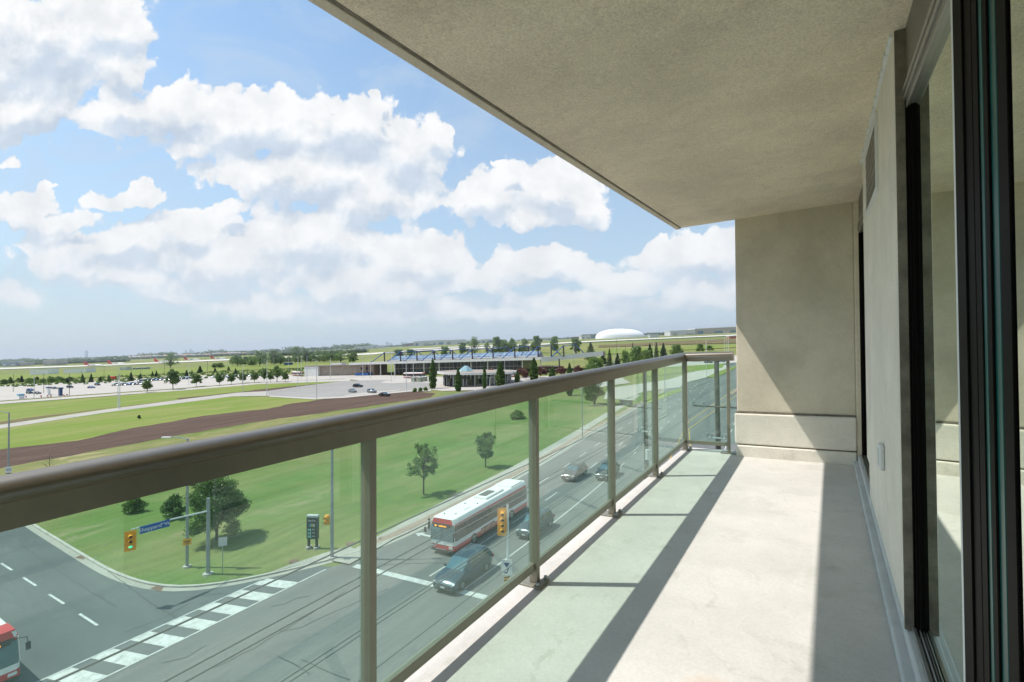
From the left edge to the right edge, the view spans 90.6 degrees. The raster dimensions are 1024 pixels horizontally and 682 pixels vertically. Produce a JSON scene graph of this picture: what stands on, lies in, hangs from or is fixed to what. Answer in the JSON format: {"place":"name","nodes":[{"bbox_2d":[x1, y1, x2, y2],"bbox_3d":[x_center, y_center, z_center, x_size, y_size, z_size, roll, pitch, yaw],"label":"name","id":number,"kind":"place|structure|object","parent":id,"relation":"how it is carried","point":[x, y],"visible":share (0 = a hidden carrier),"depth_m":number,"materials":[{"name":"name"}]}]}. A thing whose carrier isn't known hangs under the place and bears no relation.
{"place":"outdoors","nodes":[
{"label":"outdoors","id":0,"kind":"place"},
{"bbox_2d":[0,391,268,427],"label":"path","id":1,"kind":"structure","parent":0,"point":[260,393],"depth_m":183.25,"materials":[{"name":"concrete"}]},
{"bbox_2d":[0,526,331,681],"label":"cross road","id":2,"kind":"structure","parent":0,"point":[59,635],"depth_m":36.68,"materials":[{"name":"asphalt"}]},
{"bbox_2d":[0,618,30,681],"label":"city bus","id":3,"kind":"object","parent":2,"relation":"on","point":[9,656],"visible":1,"depth_m":28.14,"materials":[{"name":"white paint"}]},
{"bbox_2d":[0,563,98,625],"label":"lane dashes","id":4,"kind":"object","parent":2,"relation":"on","point":[62,602],"visible":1,"depth_m":38.31,"materials":[{"name":"paint"}]},
{"bbox_2d":[37,569,325,681],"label":"crosswalk","id":5,"kind":"structure","parent":2,"relation":"on","point":[127,658],"depth_m":32.44,"materials":[{"name":"paint"}]},
{"bbox_2d":[22,509,575,679],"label":"tar cracks","id":6,"kind":"object","parent":2,"relation":"on","point":[222,593],"visible":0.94,"depth_m":35.85,"materials":[{"name":"asphalt"}]},
{"bbox_2d":[0,360,376,379],"bbox_3d":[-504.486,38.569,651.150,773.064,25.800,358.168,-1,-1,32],"label":"field","id":7,"kind":"structure","parent":0,"point":[159,371],"depth_m":616.18,"materials":[{"name":"green plant"}]},
{"bbox_2d":[29,368,59,374],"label":"storage tent","id":8,"kind":"object","parent":7,"relation":"on","point":[43,371],"visible":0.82,"depth_m":691.81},
{"bbox_2d":[63,367,95,372],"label":"storage tent","id":9,"kind":"object","parent":7,"relation":"on","point":[78,370],"visible":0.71,"depth_m":690.12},
{"bbox_2d":[229,354,245,365],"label":"leafy tree","id":10,"kind":"object","parent":7,"relation":"on","point":[235,359],"visible":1,"depth_m":671.24,"materials":[{"name":"green plant"}]},
{"bbox_2d":[250,350,268,365],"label":"leafy tree","id":11,"kind":"object","parent":7,"relation":"on","point":[259,354],"visible":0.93,"depth_m":625.34,"materials":[{"name":"green plant"}]},
{"bbox_2d":[263,350,283,364],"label":"leafy tree","id":12,"kind":"object","parent":7,"relation":"on","point":[272,354],"visible":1,"depth_m":600.60,"materials":[{"name":"green plant"}]},
{"bbox_2d":[332,351,348,362],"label":"leafy tree","id":13,"kind":"object","parent":7,"relation":"on","point":[339,358],"visible":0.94,"depth_m":635.47,"materials":[{"name":"green plant"}]},
{"bbox_2d":[0,392,433,466],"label":"bare soil","id":14,"kind":"structure","parent":0,"point":[27,454],"depth_m":128.31,"materials":[{"name":"soil"}]},
{"bbox_2d":[36,377,651,584],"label":"lawn","id":15,"kind":"structure","parent":0,"point":[286,497],"depth_m":60.45,"materials":[{"name":"plant"}]},
{"bbox_2d":[0,411,9,466],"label":"street lamp","id":16,"kind":"object","parent":15,"relation":"on","point":[8,462],"visible":0.45,"depth_m":64.76,"materials":[{"name":"metal"}]},
{"bbox_2d":[121,498,148,512],"bbox_3d":[-43.861,18.875,58.779,2.596,1.941,2.488,-1,-1,40],"label":"bush","id":17,"kind":"object","parent":15,"relation":"on","point":[134,504],"visible":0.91,"depth_m":58.33,"materials":[{"name":"green plant"}]},
{"bbox_2d":[159,493,185,518],"bbox_3d":[-37.505,18.193,55.792,3.209,2.770,2.759,-1,-1,20],"label":"bush","id":18,"kind":"object","parent":15,"relation":"on","point":[172,507],"visible":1,"depth_m":55.54,"materials":[{"name":"green plant"}]},
{"bbox_2d":[131,498,213,575],"bbox_3d":[-26.119,15.935,39.230,0.840,6.266,5.820,-1,-1,32],"label":"signal mast","id":19,"kind":"object","parent":15,"relation":"on","point":[208,572],"visible":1,"depth_m":41.20,"materials":[{"name":"metal"}]},
{"bbox_2d":[124,530,135,551],"bbox_3d":[-27.594,14.499,36.636,0.706,1.458,0.473,0,-1,-40],"label":"traffic signal","id":20,"kind":"object","parent":19,"relation":"attached to","point":[129,540],"visible":1,"depth_m":36.63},
{"bbox_2d":[139,519,169,533],"bbox_3d":[-26.785,13.916,37.994,0.049,0.540,2.064,-1,-1,32],"label":"street name sign","id":21,"kind":"object","parent":19,"relation":"attached to","point":[154,526],"visible":1,"depth_m":37.96,"materials":[{"name":"metal"}]},
{"bbox_2d":[161,436,190,568],"bbox_3d":[-28.421,13.660,42.831,2.514,11.116,0.670,0,-1,-5],"label":"street lamp","id":22,"kind":"object","parent":15,"relation":"on","point":[186,565],"visible":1,"depth_m":42.83,"materials":[{"name":"metal"}]},
{"bbox_2d":[180,476,252,540],"bbox_3d":[-28.326,15.799,48.896,5.041,6.732,6.002,0,-1,8],"label":"leafy tree","id":23,"kind":"object","parent":15,"relation":"on","point":[226,498],"visible":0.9,"depth_m":47.81,"materials":[{"name":"green plant"}]},
{"bbox_2d":[218,537,226,573],"bbox_3d":[-23.517,17.448,41.177,0.620,2.985,0.078,0,-1,-30],"label":"blank sign","id":24,"kind":"object","parent":15,"relation":"on","point":[222,541],"visible":1,"depth_m":41.16,"materials":[{"name":"metal"}]},
{"bbox_2d":[306,514,319,549],"bbox_3d":[-17.956,17.213,45.674,1.192,3.067,0.819,0,-1,6],"label":"totem sign","id":25,"kind":"object","parent":15,"relation":"on","point":[313,526],"visible":1,"depth_m":45.51,"materials":[{"name":"metal"}]},
{"bbox_2d":[272,547,359,571],"bbox_3d":[-16.855,18.602,43.398,7.167,0.299,1.617,0,-1,-29],"label":"corner pad","id":26,"kind":"object","parent":15,"relation":"on","point":[322,555],"visible":0.86,"depth_m":43.55,"materials":[{"name":"concrete"}]},
{"bbox_2d":[327,450,336,560],"bbox_3d":[-14.426,12.890,43.614,2.886,11.584,0.822,0,-1,-7],"label":"street lamp","id":27,"kind":"object","parent":26,"relation":"on","point":[332,557],"visible":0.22,"depth_m":43.38,"materials":[{"name":"metal"}]},
{"bbox_2d":[405,443,438,494],"bbox_3d":[-10.712,15.340,60.594,4.326,6.069,3.543,0,-1,-39],"label":"leafy tree","id":28,"kind":"object","parent":15,"relation":"on","point":[424,450],"visible":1,"depth_m":60.50,"materials":[{"name":"green plant"}]},
{"bbox_2d":[454,368,461,390],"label":"columnar cypress","id":29,"kind":"object","parent":15,"relation":"on","point":[458,383],"visible":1,"depth_m":188.54,"materials":[{"name":"green plant"}]},
{"bbox_2d":[474,431,495,467],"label":"leafy tree","id":30,"kind":"object","parent":15,"relation":"on","point":[485,449],"visible":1,"depth_m":72.04,"materials":[{"name":"green plant"}]},
{"bbox_2d":[509,410,526,419],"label":"hedge clump","id":31,"kind":"object","parent":15,"relation":"on","point":[518,414],"visible":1,"depth_m":115.56,"materials":[{"name":"green plant"}]},
{"bbox_2d":[581,357,604,404],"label":"leafy tree","id":32,"kind":"object","parent":15,"relation":"on","point":[593,393],"visible":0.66,"depth_m":133.15,"materials":[{"name":"green plant"}]},
{"bbox_2d":[267,380,430,397],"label":"parking lot","id":33,"kind":"structure","parent":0,"point":[336,389],"depth_m":223.46,"materials":[{"name":"asphalt"}]},
{"bbox_2d":[269,390,430,398],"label":"lot kerb","id":34,"kind":"structure","parent":33,"relation":"on","point":[342,396],"depth_m":190.58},
{"bbox_2d":[0,333,735,565],"bbox_3d":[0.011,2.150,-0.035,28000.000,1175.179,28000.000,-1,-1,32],"label":"ground","id":35,"kind":"structure","parent":0,"point":[581,362],"depth_m":656.28,"materials":[{"name":"plant"}]},
{"bbox_2d":[43,359,67,365],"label":"hangar","id":36,"kind":"structure","parent":35,"relation":"on","point":[56,362],"depth_m":1158.99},
{"bbox_2d":[0,374,300,400],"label":"car park","id":37,"kind":"structure","parent":35,"relation":"on","point":[10,392],"depth_m":313.27,"materials":[{"name":"asphalt"}]},
{"bbox_2d":[190,373,202,383],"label":"leafy tree","id":38,"kind":"object","parent":37,"relation":"on","point":[195,377],"visible":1,"depth_m":286.19,"materials":[{"name":"green plant"}]},
{"bbox_2d":[0,368,303,386],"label":"scrub","id":39,"kind":"object","parent":35,"relation":"on","point":[117,379],"visible":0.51,"depth_m":419.46,"materials":[{"name":"green plant"}]},
{"bbox_2d":[0,396,333,448],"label":"green band","id":40,"kind":"object","parent":35,"relation":"on","point":[72,429],"visible":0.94,"depth_m":147.72,"materials":[{"name":"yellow plant"}]},
{"bbox_2d":[0,381,338,424],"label":"verge","id":41,"kind":"structure","parent":35,"relation":"on","point":[28,410],"depth_m":213.13,"materials":[{"name":"green plant"}]},
{"bbox_2d":[0,393,229,423],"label":"dry edge","id":42,"kind":"object","parent":41,"relation":"on","point":[15,420],"visible":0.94,"depth_m":164.45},
{"bbox_2d":[177,381,337,398],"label":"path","id":43,"kind":"structure","parent":41,"relation":"on","point":[252,391],"depth_m":236.41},
{"bbox_2d":[162,352,179,367],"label":"leafy tree","id":44,"kind":"object","parent":35,"relation":"on","point":[169,358],"visible":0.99,"depth_m":743.95,"materials":[{"name":"green plant"}]},
{"bbox_2d":[0,379,349,403],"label":"service drive","id":45,"kind":"structure","parent":35,"relation":"on","point":[45,399],"depth_m":261.56,"materials":[{"name":"asphalt"}]},
{"bbox_2d":[164,369,180,389],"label":"leafy tree","id":46,"kind":"object","parent":45,"relation":"on","point":[172,375],"visible":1,"depth_m":267.19,"materials":[{"name":"green plant"}]},
{"bbox_2d":[271,365,282,377],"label":"leafy tree","id":47,"kind":"object","parent":45,"relation":"on","point":[277,372],"visible":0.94,"depth_m":293.29,"materials":[{"name":"green plant"}]},
{"bbox_2d":[0,348,368,365],"bbox_3d":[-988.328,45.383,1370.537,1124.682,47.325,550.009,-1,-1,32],"label":"suburban woods","id":48,"kind":"object","parent":35,"relation":"on","point":[115,359],"visible":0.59,"depth_m":1296.52,"materials":[{"name":"plant"}]},
{"bbox_2d":[0,353,376,368],"bbox_3d":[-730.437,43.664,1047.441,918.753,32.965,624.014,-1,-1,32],"label":"runway","id":49,"kind":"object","parent":35,"relation":"on","point":[137,363],"visible":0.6,"depth_m":1052.53,"materials":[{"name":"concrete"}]},
{"bbox_2d":[0,343,377,360],"bbox_3d":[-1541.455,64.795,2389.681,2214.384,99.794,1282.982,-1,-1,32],"label":"distant woods","id":50,"kind":"object","parent":35,"relation":"on","point":[342,346],"visible":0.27,"depth_m":1948.38,"materials":[{"name":"green plant"}]},
{"bbox_2d":[213,372,225,384],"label":"leafy tree","id":51,"kind":"object","parent":35,"relation":"on","point":[219,377],"visible":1,"depth_m":286.45,"materials":[{"name":"green plant"}]},
{"bbox_2d":[0,394,444,474],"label":"rough verge","id":52,"kind":"structure","parent":35,"relation":"on","point":[154,443],"depth_m":108.91,"materials":[{"name":"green plant"}]},
{"bbox_2d":[32,371,691,587],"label":"kerb","id":53,"kind":"structure","parent":35,"relation":"on","point":[92,560],"depth_m":42.89,"materials":[{"name":"concrete"}]},
{"bbox_2d":[413,340,444,345],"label":"hangar","id":54,"kind":"structure","parent":35,"relation":"on","point":[433,342],"depth_m":1350.47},
{"bbox_2d":[428,358,436,388],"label":"columnar cypress","id":55,"kind":"object","parent":35,"relation":"on","point":[432,376],"visible":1,"depth_m":204.87,"materials":[{"name":"green plant"}]},
{"bbox_2d":[266,375,629,390],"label":"station forecourt","id":56,"kind":"structure","parent":35,"relation":"on","point":[440,386],"depth_m":274.23,"materials":[{"name":"concrete"}]},
{"bbox_2d":[304,363,359,375],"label":"long wall building","id":57,"kind":"structure","parent":56,"relation":"on","point":[338,369],"depth_m":339.86,"materials":[{"name":"concrete"}]},
{"bbox_2d":[403,372,424,377],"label":"city bus","id":58,"kind":"object","parent":56,"relation":"on","point":[416,374],"visible":0.88,"depth_m":273.94,"materials":[{"name":"white paint"}]},
{"bbox_2d":[437,366,516,385],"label":"round pavilion","id":59,"kind":"structure","parent":56,"relation":"on","point":[470,376],"depth_m":209.46,"materials":[{"name":"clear glass"}]},
{"bbox_2d":[445,339,466,344],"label":"hangar","id":60,"kind":"structure","parent":35,"relation":"on","point":[451,342],"depth_m":1046.01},
{"bbox_2d":[466,336,480,352],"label":"leafy tree","id":61,"kind":"object","parent":35,"relation":"on","point":[474,345],"visible":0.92,"depth_m":552.48,"materials":[{"name":"green plant"}]},
{"bbox_2d":[349,344,605,375],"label":"transit station","id":62,"kind":"object","parent":35,"relation":"on","point":[514,360],"visible":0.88,"depth_m":304.61,"materials":[{"name":"grey glass"}]},
{"bbox_2d":[491,337,501,352],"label":"poplar tree","id":63,"kind":"object","parent":35,"relation":"on","point":[496,342],"visible":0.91,"depth_m":554.15,"materials":[{"name":"green plant"}]},
{"bbox_2d":[495,361,504,385],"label":"columnar cypress","id":64,"kind":"object","parent":35,"relation":"on","point":[500,375],"visible":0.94,"depth_m":199.38,"materials":[{"name":"green plant"}]},
{"bbox_2d":[386,332,663,346],"bbox_3d":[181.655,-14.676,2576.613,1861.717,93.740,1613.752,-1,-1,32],"label":"horizon woods","id":65,"kind":"object","parent":35,"relation":"on","point":[659,333],"visible":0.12,"depth_m":2196.85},
{"bbox_2d":[377,372,688,542],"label":"paver strip","id":66,"kind":"object","parent":35,"relation":"on","point":[414,524],"visible":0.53,"depth_m":61.44,"materials":[{"name":"concrete"}]},
{"bbox_2d":[529,357,538,379],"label":"columnar cypress","id":67,"kind":"object","parent":35,"relation":"on","point":[533,373],"visible":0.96,"depth_m":220.09,"materials":[{"name":"green plant"}]},
{"bbox_2d":[532,335,542,350],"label":"poplar tree","id":68,"kind":"object","parent":35,"relation":"on","point":[536,342],"visible":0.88,"depth_m":561.36,"materials":[{"name":"green plant"}]},
{"bbox_2d":[361,335,732,353],"bbox_3d":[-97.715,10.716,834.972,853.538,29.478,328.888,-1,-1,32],"label":"taxiway","id":69,"kind":"structure","parent":35,"relation":"on","point":[584,341],"depth_m":693.53,"materials":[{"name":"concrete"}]},
{"bbox_2d":[550,336,558,351],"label":"poplar tree","id":70,"kind":"object","parent":35,"relation":"on","point":[554,340],"visible":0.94,"depth_m":547.58,"materials":[{"name":"green plant"}]},
{"bbox_2d":[569,338,581,351],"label":"poplar tree","id":71,"kind":"object","parent":35,"relation":"on","point":[576,341],"visible":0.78,"depth_m":516.66,"materials":[{"name":"green plant"}]},
{"bbox_2d":[595,329,647,338],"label":"air dome","id":72,"kind":"structure","parent":35,"relation":"on","point":[617,333],"depth_m":788.49,"materials":[{"name":"fabric"}]},
{"bbox_2d":[618,350,629,362],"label":"leafy tree","id":73,"kind":"object","parent":35,"relation":"on","point":[625,356],"visible":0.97,"depth_m":301.63,"materials":[{"name":"green plant"}]},
{"bbox_2d":[629,346,642,361],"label":"leafy tree","id":74,"kind":"object","parent":35,"relation":"on","point":[635,355],"visible":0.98,"depth_m":318.52,"materials":[{"name":"green plant"}]},
{"bbox_2d":[604,365,725,398],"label":"side drive","id":75,"kind":"structure","parent":35,"relation":"on","point":[624,392],"depth_m":179.13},
{"bbox_2d":[669,344,683,354],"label":"leafy tree","id":76,"kind":"object","parent":35,"relation":"on","point":[676,349],"visible":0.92,"depth_m":401.02,"materials":[{"name":"green plant"}]},
{"bbox_2d":[664,330,694,335],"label":"hangar","id":77,"kind":"structure","parent":35,"relation":"on","point":[679,332],"depth_m":764.72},
{"bbox_2d":[666,355,736,366],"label":"side lot","id":78,"kind":"structure","parent":35,"relation":"on","point":[689,363],"depth_m":294.96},
{"bbox_2d":[640,349,652,359],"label":"leafy tree","id":79,"kind":"object","parent":78,"relation":"on","point":[646,354],"visible":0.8,"depth_m":313.86,"materials":[{"name":"green plant"}]},
{"bbox_2d":[687,327,735,334],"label":"hangar","id":80,"kind":"structure","parent":35,"relation":"on","point":[714,330],"depth_m":767.94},
{"bbox_2d":[0,0,735,359],"label":"sky","id":81,"kind":"structure","parent":0,"point":[177,176],"materials":[{"name":"blue"}]},
{"bbox_2d":[97,363,737,681],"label":"road","id":82,"kind":"structure","parent":0,"point":[396,632],"depth_m":36.06,"materials":[{"name":"asphalt"}]},
{"bbox_2d":[25,371,692,590],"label":"gutter","id":83,"kind":"object","parent":82,"relation":"on","point":[85,561],"visible":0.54,"depth_m":43.46,"materials":[{"name":"concrete"}]},
{"bbox_2d":[424,479,526,553],"bbox_3d":[-2.817,16.460,48.711,3.360,3.240,13.343,-3,0,30],"label":"city bus","id":84,"kind":"object","parent":82,"relation":"on","point":[445,520],"visible":0.96,"depth_m":45.93,"materials":[{"name":"white paint"}]},
{"bbox_2d":[507,504,508,575],"bbox_3d":[-0.271,14.465,33.964,0.600,7.106,0.600,-1,-1,32],"label":"signal pole","id":85,"kind":"object","parent":82,"relation":"on","point":[507,532],"visible":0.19,"depth_m":33.92,"materials":[{"name":"metal"}]},
{"bbox_2d":[497,508,506,535],"bbox_3d":[-0.625,12.133,33.877,0.734,1.869,0.487,0,-1,4],"label":"traffic signal","id":86,"kind":"object","parent":85,"relation":"attached to","point":[501,521],"visible":1,"depth_m":33.98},
{"bbox_2d":[502,560,511,574],"bbox_3d":[-0.343,15.114,33.831,0.700,1.000,0.032,0,-1,4],"label":"lane sign","id":87,"kind":"object","parent":85,"relation":"attached to","point":[506,564],"visible":0.92,"depth_m":33.82,"materials":[{"name":"metal"}]},
{"bbox_2d":[516,507,554,537],"bbox_3d":[2.197,17.005,47.638,2.240,1.722,4.757,-3,0,30],"label":"suv","id":88,"kind":"object","parent":82,"relation":"on","point":[546,519],"visible":0.55,"depth_m":47.18,"materials":[{"name":"grey metal"}]},
{"bbox_2d":[353,383,734,598],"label":"road markings","id":89,"kind":"object","parent":82,"relation":"on","point":[427,583],"visible":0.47,"depth_m":40.11,"materials":[{"name":"paint"}]},
{"bbox_2d":[433,543,493,592],"bbox_3d":[-3.678,17.199,38.747,2.431,1.848,5.466,-3,0,29],"label":"minivan","id":90,"kind":"object","parent":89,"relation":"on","point":[459,579],"visible":0.91,"depth_m":37.99,"materials":[{"name":"grey metal"}]},
{"bbox_2d":[561,461,587,480],"bbox_3d":[8.094,16.748,65.453,2.240,1.722,4.757,-3,0,30],"label":"suv","id":91,"kind":"object","parent":82,"relation":"on","point":[575,473],"visible":0.97,"depth_m":64.50,"materials":[{"name":"grey paint"}]},
{"bbox_2d":[595,460,619,479],"bbox_3d":[12.289,16.564,65.165,2.240,1.722,4.757,-3,0,30],"label":"suv","id":92,"kind":"object","parent":82,"relation":"on","point":[603,467],"visible":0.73,"depth_m":64.28,"materials":[{"name":"grey paint"}]},
{"bbox_2d":[627,371,661,479],"bbox_3d":[10.609,9.772,40.383,2.880,15.535,0.630,-1,-1,32],"label":"utility pole","id":93,"kind":"object","parent":82,"relation":"on","point":[646,450],"visible":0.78,"depth_m":40.40,"materials":[{"name":"grey wood"}]},
{"bbox_2d":[332,395,639,564],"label":"sidewalk","id":94,"kind":"structure","parent":0,"point":[350,559],"depth_m":61.76,"materials":[{"name":"concrete"}]},
{"bbox_2d":[642,388,681,402],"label":"side grass","id":95,"kind":"structure","parent":0,"point":[662,395],"depth_m":149.70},
{"bbox_2d":[594,344,735,353],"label":"yellow field","id":96,"kind":"structure","parent":0,"point":[612,351],"depth_m":521.02,"materials":[{"name":"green plant"}]},
{"bbox_2d":[598,338,735,346],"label":"dry field","id":97,"kind":"structure","parent":0,"point":[712,341],"depth_m":599.81,"materials":[{"name":"plant"}]},
{"bbox_2d":[630,364,723,377],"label":"side grass","id":98,"kind":"structure","parent":0,"point":[675,369],"depth_m":250.82,"materials":[{"name":"plant"}]},
{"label":"near pavement","id":99,"kind":"structure","parent":0,"visible":0},
{"bbox_2d":[308,0,1023,681],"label":"apartment building","id":100,"kind":"structure","parent":99,"relation":"on","point":[852,510],"depth_m":2.23,"materials":[{"name":"concrete"}]},
{"bbox_2d":[0,351,736,681],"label":"balcony railing","id":101,"kind":"object","parent":100,"relation":"on","point":[31,497],"visible":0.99,"depth_m":1.72,"materials":[{"name":"brown metal"}]},
{"bbox_2d":[857,184,869,485],"bbox_3d":[2.928,-0.176,4.155,0.079,2.569,1.251,-1,-1,32],"label":"balcony window","id":102,"kind":"structure","parent":100,"relation":"in","point":[860,223],"depth_m":4.63,"materials":[{"name":"black glass"}]},
{"bbox_2d":[902,0,1023,681],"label":"sliding door","id":103,"kind":"structure","parent":100,"relation":"in","point":[963,88],"depth_m":1.12,"materials":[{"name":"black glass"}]},
{"bbox_2d":[692,361,736,449],"bbox_3d":[12.531,9.081,30.886,2.880,16.745,0.630,-1,-1,32],"label":"utility pole","id":104,"kind":"object","parent":99,"relation":"on","point":[718,437],"visible":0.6,"depth_m":30.95,"materials":[{"name":"grey wood"}]},
{"bbox_2d":[52,381,707,681],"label":"overhead wire","id":105,"kind":"object","parent":104,"relation":"attached to","point":[122,650],"visible":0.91,"depth_m":6.48,"materials":[{"name":"grey"}]},
{"bbox_2d":[163,384,719,681],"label":"overhead wire","id":106,"kind":"object","parent":104,"relation":"attached to","point":[191,667],"visible":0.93,"depth_m":6.73,"materials":[{"name":"grey"}]},
{"bbox_2d":[184,384,722,681],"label":"overhead wire","id":107,"kind":"object","parent":104,"relation":"attached to","point":[204,671],"visible":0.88,"depth_m":6.95,"materials":[{"name":"grey"}]},
{"bbox_2d":[280,398,716,681],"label":"overhead wire","id":108,"kind":"object","parent":104,"relation":"attached to","point":[449,572],"visible":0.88,"depth_m":8.54,"materials":[{"name":"grey"}]},
{"bbox_2d":[289,399,716,681],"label":"overhead wire","id":109,"kind":"object","parent":104,"relation":"attached to","point":[454,572],"visible":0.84,"depth_m":8.76,"materials":[{"name":"grey"}]},
{"bbox_2d":[357,411,714,681],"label":"overhead wire","id":110,"kind":"object","parent":104,"relation":"attached to","point":[504,570],"visible":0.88,"depth_m":10.45,"materials":[{"name":"grey"}]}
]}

